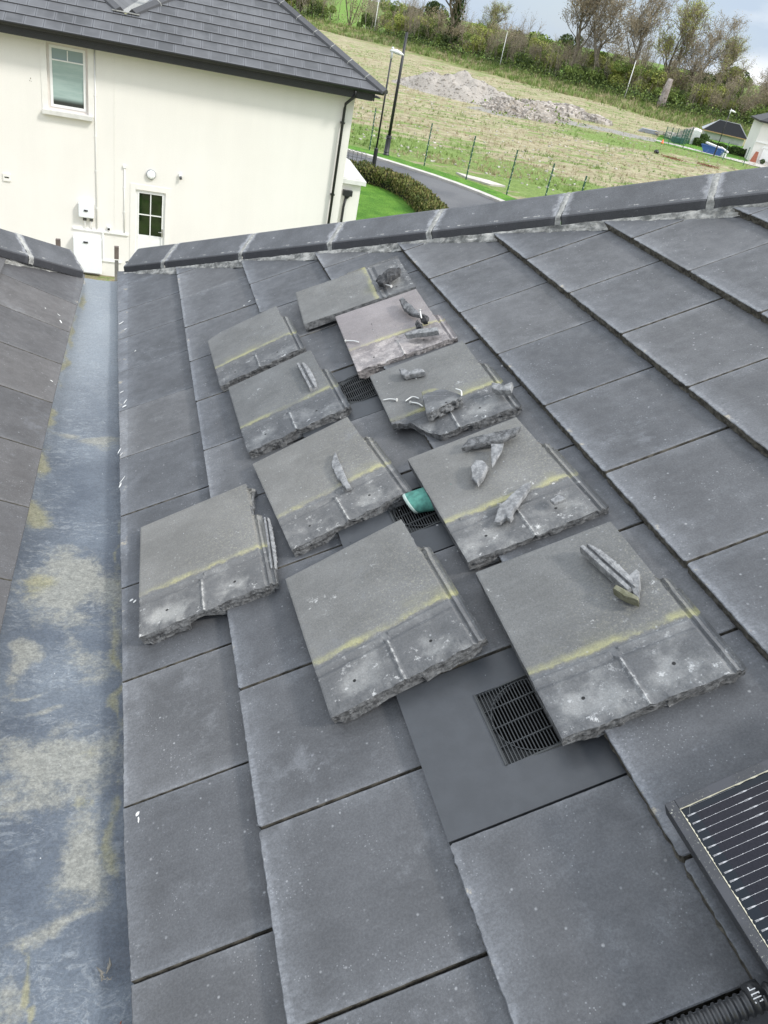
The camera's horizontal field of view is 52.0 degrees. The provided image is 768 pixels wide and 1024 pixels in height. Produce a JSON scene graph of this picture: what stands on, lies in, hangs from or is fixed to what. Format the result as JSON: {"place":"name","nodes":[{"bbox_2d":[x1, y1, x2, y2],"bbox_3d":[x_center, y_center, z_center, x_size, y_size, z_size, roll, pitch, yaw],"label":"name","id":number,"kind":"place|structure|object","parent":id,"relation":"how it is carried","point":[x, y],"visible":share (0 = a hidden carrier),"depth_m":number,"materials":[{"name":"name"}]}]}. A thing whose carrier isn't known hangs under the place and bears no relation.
{"place":"outdoors","nodes":[
{"label":"outdoors","id":0,"kind":"place"},
{"bbox_2d":[0,229,85,631],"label":"tiled roof","id":1,"kind":"structure","parent":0,"point":[41,283],"depth_m":3.34,"materials":[{"name":"grey tile"}]},
{"bbox_2d":[0,278,133,1023],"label":"valley gutter","id":2,"kind":"object","parent":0,"point":[63,923],"visible":0.66,"depth_m":1.97,"materials":[{"name":"grey metal"}]},
{"bbox_2d":[356,183,415,219],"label":"front lawn","id":3,"kind":"structure","parent":0,"point":[375,201],"depth_m":33.04,"materials":[{"name":"green plant"}]},
{"bbox_2d":[372,47,403,165],"bbox_3d":[0.116,-18.224,36.149,0.661,5.450,0.200,11,32,-3],"label":"street lamp","id":4,"kind":"object","parent":3,"relation":"on","point":[397,52],"visible":0.81,"depth_m":35.94,"materials":[{"name":"grey metal"}]},
{"bbox_2d":[349,159,448,211],"bbox_3d":[-0.313,-14.211,34.079,11.504,0.987,4.676,33,38,29],"label":"hedge","id":5,"kind":"object","parent":3,"relation":"on","point":[418,196],"visible":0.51,"depth_m":34.70,"materials":[{"name":"green plant"}]},
{"bbox_2d":[346,152,495,207],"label":"road","id":6,"kind":"structure","parent":0,"point":[450,195],"depth_m":38.52,"materials":[{"name":"grey asphalt"}]},
{"bbox_2d":[347,149,504,201],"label":"kerb","id":7,"kind":"structure","parent":6,"relation":"on","point":[474,190],"depth_m":40.50,"materials":[{"name":"concrete"}]},
{"bbox_2d":[83,0,764,280],"bbox_3d":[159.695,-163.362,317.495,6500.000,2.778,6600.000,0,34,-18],"label":"ground","id":8,"kind":"structure","parent":0,"point":[517,189],"depth_m":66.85,"materials":[{"name":"green plant"}]},
{"bbox_2d":[0,0,387,276],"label":"white house","id":9,"kind":"structure","parent":8,"relation":"on","point":[145,123],"depth_m":19.42,"materials":[{"name":"paint"}]},
{"bbox_2d":[42,41,92,120],"bbox_3d":[-7.426,-10.092,18.444,1.120,1.505,0.225,3,34,-15],"label":"window","id":10,"kind":"structure","parent":9,"relation":"in","point":[67,66],"depth_m":18.51,"materials":[{"name":"white plastic"}]},
{"bbox_2d":[135,189,165,251],"bbox_3d":[-6.138,-7.453,20.638,0.740,1.860,0.140,3,34,-15],"label":"door","id":11,"kind":"structure","parent":9,"relation":"in","point":[150,206],"depth_m":20.55,"materials":[{"name":"white plastic"}]},
{"bbox_2d":[307,0,336,17],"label":"shrub","id":12,"kind":"object","parent":8,"relation":"on","point":[318,7],"visible":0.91,"depth_m":169.49,"materials":[{"name":"green plant"}]},
{"bbox_2d":[328,0,377,25],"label":"brown thicket","id":13,"kind":"object","parent":8,"relation":"on","point":[354,14],"visible":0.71,"depth_m":178.25,"materials":[{"name":"grey plant"}]},
{"bbox_2d":[356,11,385,28],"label":"shrub","id":14,"kind":"object","parent":8,"relation":"on","point":[363,19],"visible":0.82,"depth_m":169.42,"materials":[{"name":"green plant"}]},
{"bbox_2d":[365,0,392,30],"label":"sapling thicket","id":15,"kind":"object","parent":8,"relation":"on","point":[379,10],"visible":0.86,"depth_m":166.83,"materials":[{"name":"brown plant"}]},
{"bbox_2d":[379,0,408,30],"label":"shrub","id":16,"kind":"object","parent":8,"relation":"on","point":[392,7],"visible":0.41,"depth_m":187.15,"materials":[{"name":"green plant"}]},
{"bbox_2d":[384,10,408,35],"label":"shrub","id":17,"kind":"object","parent":8,"relation":"on","point":[398,22],"visible":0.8,"depth_m":163.23,"materials":[{"name":"green plant"}]},
{"bbox_2d":[408,0,426,36],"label":"sapling thicket","id":18,"kind":"object","parent":8,"relation":"on","point":[417,17],"visible":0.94,"depth_m":160.28,"materials":[{"name":"brown plant"}]},
{"bbox_2d":[411,23,443,44],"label":"shrub","id":19,"kind":"object","parent":8,"relation":"on","point":[424,31],"visible":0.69,"depth_m":161.41,"materials":[{"name":"green plant"}]},
{"bbox_2d":[348,145,515,200],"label":"grass verge","id":20,"kind":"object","parent":8,"relation":"on","point":[500,195],"depth_m":41.26,"materials":[{"name":"green plant"}]},
{"bbox_2d":[383,32,407,155],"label":"lamp column","id":21,"kind":"structure","parent":20,"relation":"on","point":[387,144],"depth_m":41.77,"materials":[{"name":"black metal"}]},
{"bbox_2d":[420,0,448,41],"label":"evergreen tree","id":22,"kind":"object","parent":8,"relation":"on","point":[432,4],"visible":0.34,"depth_m":173.85,"materials":[{"name":"green plant"}]},
{"bbox_2d":[420,6,461,42],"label":"brown thicket","id":23,"kind":"object","parent":8,"relation":"on","point":[437,16],"visible":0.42,"depth_m":160.36,"materials":[{"name":"grey plant"}]},
{"bbox_2d":[391,70,511,104],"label":"gravel heap","id":24,"kind":"object","parent":8,"relation":"on","point":[464,86],"visible":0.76,"depth_m":82.75,"materials":[{"name":"grey gravel"}]},
{"bbox_2d":[442,0,468,48],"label":"ivy clad tree","id":25,"kind":"object","parent":8,"relation":"on","point":[456,10],"visible":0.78,"depth_m":153.89,"materials":[{"name":"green plant"}]},
{"bbox_2d":[442,20,481,52],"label":"brown thicket","id":26,"kind":"object","parent":8,"relation":"on","point":[460,27],"visible":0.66,"depth_m":153.12,"materials":[{"name":"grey plant"}]},
{"bbox_2d":[462,32,485,55],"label":"shrub","id":27,"kind":"object","parent":8,"relation":"on","point":[474,40],"visible":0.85,"depth_m":151.71,"materials":[{"name":"green plant"}]},
{"bbox_2d":[467,23,499,53],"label":"shrub","id":28,"kind":"object","parent":8,"relation":"on","point":[483,28],"visible":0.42,"depth_m":154.60,"materials":[{"name":"green plant"}]},
{"bbox_2d":[477,0,512,35],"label":"bare tree","id":29,"kind":"object","parent":8,"relation":"on","point":[496,11],"visible":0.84,"depth_m":165.65,"materials":[{"name":"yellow plant"}]},
{"bbox_2d":[488,13,510,64],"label":"sapling thicket","id":30,"kind":"object","parent":8,"relation":"on","point":[501,36],"visible":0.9,"depth_m":147.98,"materials":[{"name":"brown plant"}]},
{"bbox_2d":[488,43,511,63],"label":"shrub","id":31,"kind":"object","parent":8,"relation":"on","point":[500,49],"visible":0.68,"depth_m":148.77,"materials":[{"name":"green plant"}]},
{"bbox_2d":[495,28,526,62],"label":"sapling thicket","id":32,"kind":"object","parent":8,"relation":"on","point":[513,47],"visible":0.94,"depth_m":147.43,"materials":[{"name":"brown plant"}]},
{"bbox_2d":[290,0,756,128],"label":"undergrowth","id":33,"kind":"object","parent":8,"relation":"on","point":[622,91],"visible":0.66,"depth_m":136.84,"materials":[{"name":"green plant"}]},
{"bbox_2d":[502,11,545,61],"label":"sapling thicket","id":34,"kind":"object","parent":8,"relation":"on","point":[523,35],"visible":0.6,"depth_m":150.52,"materials":[{"name":"brown plant"}]},
{"bbox_2d":[508,51,543,69],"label":"shrub","id":35,"kind":"object","parent":8,"relation":"on","point":[523,58],"visible":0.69,"depth_m":144.87,"materials":[{"name":"green plant"}]},
{"bbox_2d":[353,85,719,190],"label":"scattered stones","id":36,"kind":"object","parent":8,"relation":"on","point":[608,163],"visible":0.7,"depth_m":57.98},
{"bbox_2d":[525,40,555,73],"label":"brown thicket","id":37,"kind":"object","parent":8,"relation":"on","point":[546,48],"visible":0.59,"depth_m":144.78,"materials":[{"name":"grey plant"}]},
{"bbox_2d":[472,96,612,135],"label":"rubble heap","id":38,"kind":"object","parent":8,"relation":"on","point":[532,109],"visible":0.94,"depth_m":79.69,"materials":[{"name":"grey stone"}]},
{"bbox_2d":[523,37,563,66],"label":"shrub","id":39,"kind":"object","parent":8,"relation":"on","point":[537,40],"visible":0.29,"depth_m":148.76,"materials":[{"name":"green plant"}]},
{"bbox_2d":[540,50,563,73],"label":"shrub","id":40,"kind":"object","parent":8,"relation":"on","point":[553,61],"visible":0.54,"depth_m":143.32,"materials":[{"name":"green plant"}]},
{"bbox_2d":[544,35,583,74],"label":"sapling thicket","id":41,"kind":"object","parent":8,"relation":"on","point":[560,57],"visible":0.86,"depth_m":139.49,"materials":[{"name":"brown plant"}]},
{"bbox_2d":[557,33,583,70],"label":"evergreen tree","id":42,"kind":"object","parent":8,"relation":"on","point":[569,37],"visible":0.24,"depth_m":169.50,"materials":[{"name":"green plant"}]},
{"bbox_2d":[531,99,612,125],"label":"concrete heap","id":43,"kind":"object","parent":8,"relation":"on","point":[571,111],"visible":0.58,"depth_m":90.05,"materials":[{"name":"grey concrete"}]},
{"bbox_2d":[555,35,594,76],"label":"sapling thicket","id":44,"kind":"object","parent":8,"relation":"on","point":[578,57],"visible":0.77,"depth_m":138.59,"materials":[{"name":"brown plant"}]},
{"bbox_2d":[564,63,596,82],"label":"shrub","id":45,"kind":"object","parent":8,"relation":"on","point":[569,68],"visible":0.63,"depth_m":137.89,"materials":[{"name":"green plant"}]},
{"bbox_2d":[585,67,611,85],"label":"shrub","id":46,"kind":"object","parent":8,"relation":"on","point":[602,75],"visible":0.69,"depth_m":137.71,"materials":[{"name":"green plant"}]},
{"bbox_2d":[560,0,641,86],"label":"bare tree","id":47,"kind":"object","parent":8,"relation":"on","point":[595,42],"visible":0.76,"depth_m":137.43,"materials":[{"name":"brown plant"}]},
{"bbox_2d":[560,0,642,65],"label":"bare tree","id":48,"kind":"object","parent":8,"relation":"on","point":[578,32],"visible":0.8,"depth_m":137.09,"materials":[{"name":"brown plant"}]},
{"bbox_2d":[583,51,622,73],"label":"shrub","id":49,"kind":"object","parent":8,"relation":"on","point":[591,59],"visible":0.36,"depth_m":141.07,"materials":[{"name":"green plant"}]},
{"bbox_2d":[607,59,640,88],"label":"shrub","id":50,"kind":"object","parent":8,"relation":"on","point":[618,70],"visible":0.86,"depth_m":135.04,"materials":[{"name":"green plant"}]},
{"bbox_2d":[603,0,677,90],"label":"bare tree","id":51,"kind":"object","parent":8,"relation":"on","point":[640,22],"visible":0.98,"depth_m":131.73,"materials":[{"name":"brown plant"}]},
{"bbox_2d":[630,35,661,93],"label":"sapling thicket","id":52,"kind":"object","parent":8,"relation":"on","point":[645,61],"visible":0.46,"depth_m":135.95,"materials":[{"name":"brown plant"}]},
{"bbox_2d":[632,64,669,96],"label":"shrub","id":53,"kind":"object","parent":8,"relation":"on","point":[655,78],"visible":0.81,"depth_m":131.49,"materials":[{"name":"green plant"}]},
{"bbox_2d":[656,78,672,107],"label":"dead tree","id":54,"kind":"object","parent":8,"relation":"on","point":[666,89],"visible":0.91,"depth_m":127.07,"materials":[{"name":"wood"}]},
{"bbox_2d":[654,87,695,108],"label":"shrub","id":55,"kind":"object","parent":8,"relation":"on","point":[672,93],"visible":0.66,"depth_m":129.19,"materials":[{"name":"green plant"}]},
{"bbox_2d":[662,64,694,93],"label":"brown thicket","id":56,"kind":"object","parent":8,"relation":"on","point":[685,81],"visible":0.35,"depth_m":131.86,"materials":[{"name":"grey plant"}]},
{"bbox_2d":[648,0,714,96],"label":"bare tree","id":57,"kind":"object","parent":8,"relation":"on","point":[685,26],"visible":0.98,"depth_m":128.22,"materials":[{"name":"brown plant"}]},
{"bbox_2d":[684,65,708,107],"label":"sapling thicket","id":58,"kind":"object","parent":8,"relation":"on","point":[697,89],"visible":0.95,"depth_m":127.03,"materials":[{"name":"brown plant"}]},
{"bbox_2d":[685,82,713,107],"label":"shrub","id":59,"kind":"object","parent":8,"relation":"on","point":[701,89],"visible":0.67,"depth_m":127.74,"materials":[{"name":"green plant"}]},
{"bbox_2d":[664,9,751,107],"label":"bare tree","id":60,"kind":"object","parent":8,"relation":"on","point":[712,43],"visible":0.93,"depth_m":128.04,"materials":[{"name":"brown plant"}]},
{"bbox_2d":[699,82,743,113],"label":"shrub","id":61,"kind":"object","parent":8,"relation":"on","point":[724,90],"visible":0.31,"depth_m":128.63,"materials":[{"name":"green plant"}]},
{"bbox_2d":[702,72,751,116],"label":"sapling thicket","id":62,"kind":"object","parent":8,"relation":"on","point":[727,96],"visible":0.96,"depth_m":125.21,"materials":[{"name":"brown plant"}]},
{"bbox_2d":[710,30,758,103],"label":"bare tree","id":63,"kind":"object","parent":8,"relation":"on","point":[735,56],"visible":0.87,"depth_m":128.56,"materials":[{"name":"brown plant"}]},
{"bbox_2d":[705,73,763,114],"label":"brown thicket","id":64,"kind":"object","parent":8,"relation":"on","point":[736,88],"visible":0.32,"depth_m":128.78,"materials":[{"name":"grey plant"}]},
{"bbox_2d":[726,73,767,119],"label":"sapling thicket","id":65,"kind":"object","parent":8,"relation":"on","point":[753,99],"visible":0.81,"depth_m":124.15,"materials":[{"name":"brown plant"}]},
{"bbox_2d":[735,104,767,123],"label":"shrub","id":66,"kind":"object","parent":8,"relation":"on","point":[760,111],"visible":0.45,"depth_m":123.21,"materials":[{"name":"green plant"}]},
{"bbox_2d":[736,87,767,121],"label":"brown thicket","id":67,"kind":"object","parent":8,"relation":"on","point":[755,102],"visible":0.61,"depth_m":124.47,"materials":[{"name":"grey plant"}]},
{"bbox_2d":[743,113,767,164],"bbox_3d":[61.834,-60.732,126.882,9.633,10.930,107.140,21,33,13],"label":"distant house","id":68,"kind":"structure","parent":8,"relation":"on","point":[757,139],"depth_m":84.03,"materials":[{"name":"paint"}]},
{"bbox_2d":[117,166,767,1023],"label":"tiled roof","id":69,"kind":"structure","parent":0,"point":[497,852],"depth_m":1.72,"materials":[{"name":"grey tile"}]},
{"bbox_2d":[139,484,279,644],"bbox_3d":[-0.522,0.126,2.276,0.362,0.223,0.519,0,34,-18],"label":"lifted roof tile","id":70,"kind":"object","parent":69,"relation":"on","point":[210,558],"visible":1,"depth_m":2.21,"materials":[{"name":"concrete"}]},
{"bbox_2d":[264,517,277,570],"bbox_3d":[-0.317,0.088,2.211,0.025,0.023,0.231,2,34,-16],"label":"tile fragment","id":71,"kind":"object","parent":70,"relation":"on","point":[270,539],"visible":1,"depth_m":2.21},
{"bbox_2d":[208,306,305,391],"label":"lifted roof tile","id":72,"kind":"object","parent":69,"relation":"on","point":[256,345],"visible":0.98,"depth_m":3.16,"materials":[{"name":"concrete"}]},
{"bbox_2d":[228,350,351,458],"bbox_3d":[-0.349,-0.403,2.813,0.353,0.218,0.507,0,34,-18],"label":"lifted roof tile","id":73,"kind":"object","parent":69,"relation":"on","point":[259,396],"visible":0.99,"depth_m":2.74,"materials":[{"name":"concrete"}]},
{"bbox_2d":[297,362,317,391],"bbox_3d":[-0.274,-0.488,2.839,0.041,0.032,0.216,-1,35,-20],"label":"tile fragment","id":74,"kind":"object","parent":73,"relation":"on","point":[307,375],"visible":1,"depth_m":2.82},
{"bbox_2d":[253,417,411,556],"bbox_3d":[-0.170,-0.099,2.378,0.342,0.231,0.501,-3,35,-23],"label":"lifted roof tile","id":75,"kind":"object","parent":69,"relation":"on","point":[314,503],"visible":0.97,"depth_m":2.32,"materials":[{"name":"concrete"}]},
{"bbox_2d":[331,452,351,490],"bbox_3d":[-0.133,-0.119,2.341,0.031,0.024,0.206,0,34,-18],"label":"tile fragment","id":76,"kind":"object","parent":75,"relation":"on","point":[338,470],"visible":1,"depth_m":2.33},
{"bbox_2d":[295,255,415,330],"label":"lifted roof tile","id":77,"kind":"object","parent":69,"relation":"on","point":[321,304],"visible":0.9,"depth_m":3.28,"materials":[{"name":"concrete"}]},
{"bbox_2d":[376,267,400,286],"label":"tile fragment","id":78,"kind":"object","parent":77,"relation":"on","point":[388,276],"visible":1,"depth_m":3.22,"materials":[{"name":"concrete"}]},
{"bbox_2d":[285,519,487,723],"bbox_3d":[-0.016,0.234,1.886,0.350,0.242,0.513,0,34,-18],"label":"lifted roof tile","id":79,"kind":"object","parent":69,"relation":"on","point":[384,614],"visible":1,"depth_m":1.82,"materials":[{"name":"concrete"}]},
{"bbox_2d":[335,289,457,378],"bbox_3d":[0.027,-0.685,2.981,0.356,0.198,0.514,0,34,-18],"label":"lifted roof tile","id":80,"kind":"object","parent":69,"relation":"on","point":[390,322],"visible":0.88,"depth_m":2.92,"materials":[{"name":"concrete"}]},
{"bbox_2d":[399,297,419,317],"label":"tile fragment","id":81,"kind":"object","parent":80,"relation":"on","point":[408,309],"visible":0.98,"depth_m":2.97,"materials":[{"name":"concrete"}]},
{"bbox_2d":[404,327,438,338],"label":"tile fragment","id":82,"kind":"object","parent":80,"relation":"on","point":[423,332],"visible":1,"depth_m":2.80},
{"bbox_2d":[402,488,434,513],"bbox_3d":[0.137,-0.048,2.170,0.168,0.097,0.096,12,32,0],"label":"curled sheet","id":83,"kind":"object","parent":69,"relation":"on","point":[417,501],"visible":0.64,"depth_m":2.15,"materials":[{"name":"teal plastic"}]},
{"bbox_2d":[370,341,521,440],"bbox_3d":[0.180,-0.383,2.532,0.351,0.195,0.511,0,34,-18],"label":"lifted roof tile","id":84,"kind":"object","parent":69,"relation":"on","point":[450,367],"visible":0.91,"depth_m":2.50,"materials":[{"name":"concrete"}]},
{"bbox_2d":[399,368,425,379],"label":"tile fragment","id":85,"kind":"object","parent":84,"relation":"on","point":[414,373],"visible":1,"depth_m":2.60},
{"bbox_2d":[421,388,462,420],"bbox_3d":[0.172,-0.345,2.429,0.119,0.085,0.134,0,34,-18],"label":"tile fragment","id":86,"kind":"object","parent":84,"relation":"on","point":[439,402],"visible":1,"depth_m":2.39,"materials":[{"name":"concrete"}]},
{"bbox_2d":[492,382,512,395],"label":"tile fragment","id":87,"kind":"object","parent":84,"relation":"on","point":[503,390],"visible":1,"depth_m":2.36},
{"bbox_2d":[407,417,608,569],"bbox_3d":[0.312,-0.072,2.113,0.356,0.196,0.503,0,34,-18],"label":"lifted roof tile","id":88,"kind":"object","parent":69,"relation":"on","point":[479,537],"visible":0.9,"depth_m":2.05,"materials":[{"name":"concrete"}]},
{"bbox_2d":[471,460,488,486],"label":"tile fragment","id":89,"kind":"object","parent":88,"relation":"on","point":[479,469],"visible":1,"depth_m":2.11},
{"bbox_2d":[461,426,521,450],"bbox_3d":[0.303,-0.205,2.215,0.156,0.098,0.045,12,32,0],"label":"tile fragment","id":90,"kind":"object","parent":88,"relation":"on","point":[489,439],"visible":0.99,"depth_m":2.21,"materials":[{"name":"concrete"}]},
{"bbox_2d":[491,443,503,467],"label":"tile fragment","id":91,"kind":"object","parent":88,"relation":"on","point":[496,450],"visible":1,"depth_m":2.15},
{"bbox_2d":[494,483,530,524],"bbox_3d":[0.324,-0.023,1.997,0.045,0.074,0.146,27,35,21],"label":"tile fragment","id":92,"kind":"object","parent":88,"relation":"on","point":[513,501],"visible":0.99,"depth_m":1.99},
{"bbox_2d":[476,522,745,745],"bbox_3d":[0.449,0.230,1.678,0.352,0.198,0.502,0,34,-18],"label":"lifted roof tile","id":93,"kind":"object","parent":69,"relation":"on","point":[585,630],"visible":0.95,"depth_m":1.61,"materials":[{"name":"concrete"}]},
{"bbox_2d":[580,544,636,592],"bbox_3d":[0.494,0.124,1.725,0.041,0.038,0.171,-4,36,-25],"label":"tile fragment","id":94,"kind":"object","parent":93,"relation":"on","point":[609,568],"visible":0.98,"depth_m":1.72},
{"bbox_2d":[613,585,638,606],"bbox_3d":[0.508,0.177,1.648,0.023,0.034,0.068,-11,39,-32],"label":"tile fragment","id":95,"kind":"object","parent":93,"relation":"on","point":[619,592],"visible":1,"depth_m":1.64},
{"bbox_2d":[630,569,640,603],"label":"tile fragment","id":96,"kind":"object","parent":93,"relation":"on","point":[635,576],"visible":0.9,"depth_m":1.67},
{"bbox_2d":[659,978,767,1023],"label":"corrugated conduit","id":97,"kind":"object","parent":69,"relation":"on","point":[749,1000],"visible":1,"depth_m":1.09,"materials":[{"name":"black plastic"}]},
{"bbox_2d":[665,759,767,977],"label":"solar panel","id":98,"kind":"object","parent":69,"relation":"on","point":[721,826],"visible":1,"depth_m":1.20,"materials":[{"name":"black glass"}]},
{"bbox_2d":[456,172,505,186],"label":"concrete slab","id":99,"kind":"structure","parent":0,"point":[482,180],"depth_m":42.00,"materials":[{"name":"grey concrete"}]},
{"bbox_2d":[371,0,767,85],"label":"sky","id":100,"kind":"structure","parent":0,"point":[550,12],"materials":[{"name":"white"}]},
{"bbox_2d":[656,135,757,166],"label":"garden lawn","id":101,"kind":"structure","parent":0,"point":[660,137],"depth_m":86.06,"materials":[{"name":"green plant"}]},
{"bbox_2d":[663,127,693,144],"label":"pen","id":102,"kind":"object","parent":101,"relation":"on","point":[685,135],"visible":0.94,"depth_m":84.78,"materials":[{"name":"green metal"}]},
{"bbox_2d":[692,137,746,156],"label":"hedge","id":103,"kind":"object","parent":101,"relation":"on","point":[733,150],"visible":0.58,"depth_m":87.75,"materials":[{"name":"green plant"}]},
{"bbox_2d":[702,119,746,145],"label":"block garage","id":104,"kind":"structure","parent":101,"relation":"on","point":[734,134],"depth_m":101.24,"materials":[{"name":"black stone"}]},
{"bbox_2d":[655,139,767,166],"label":"paved path","id":105,"kind":"structure","parent":0,"point":[752,163],"depth_m":83.13,"materials":[{"name":"grey concrete"}]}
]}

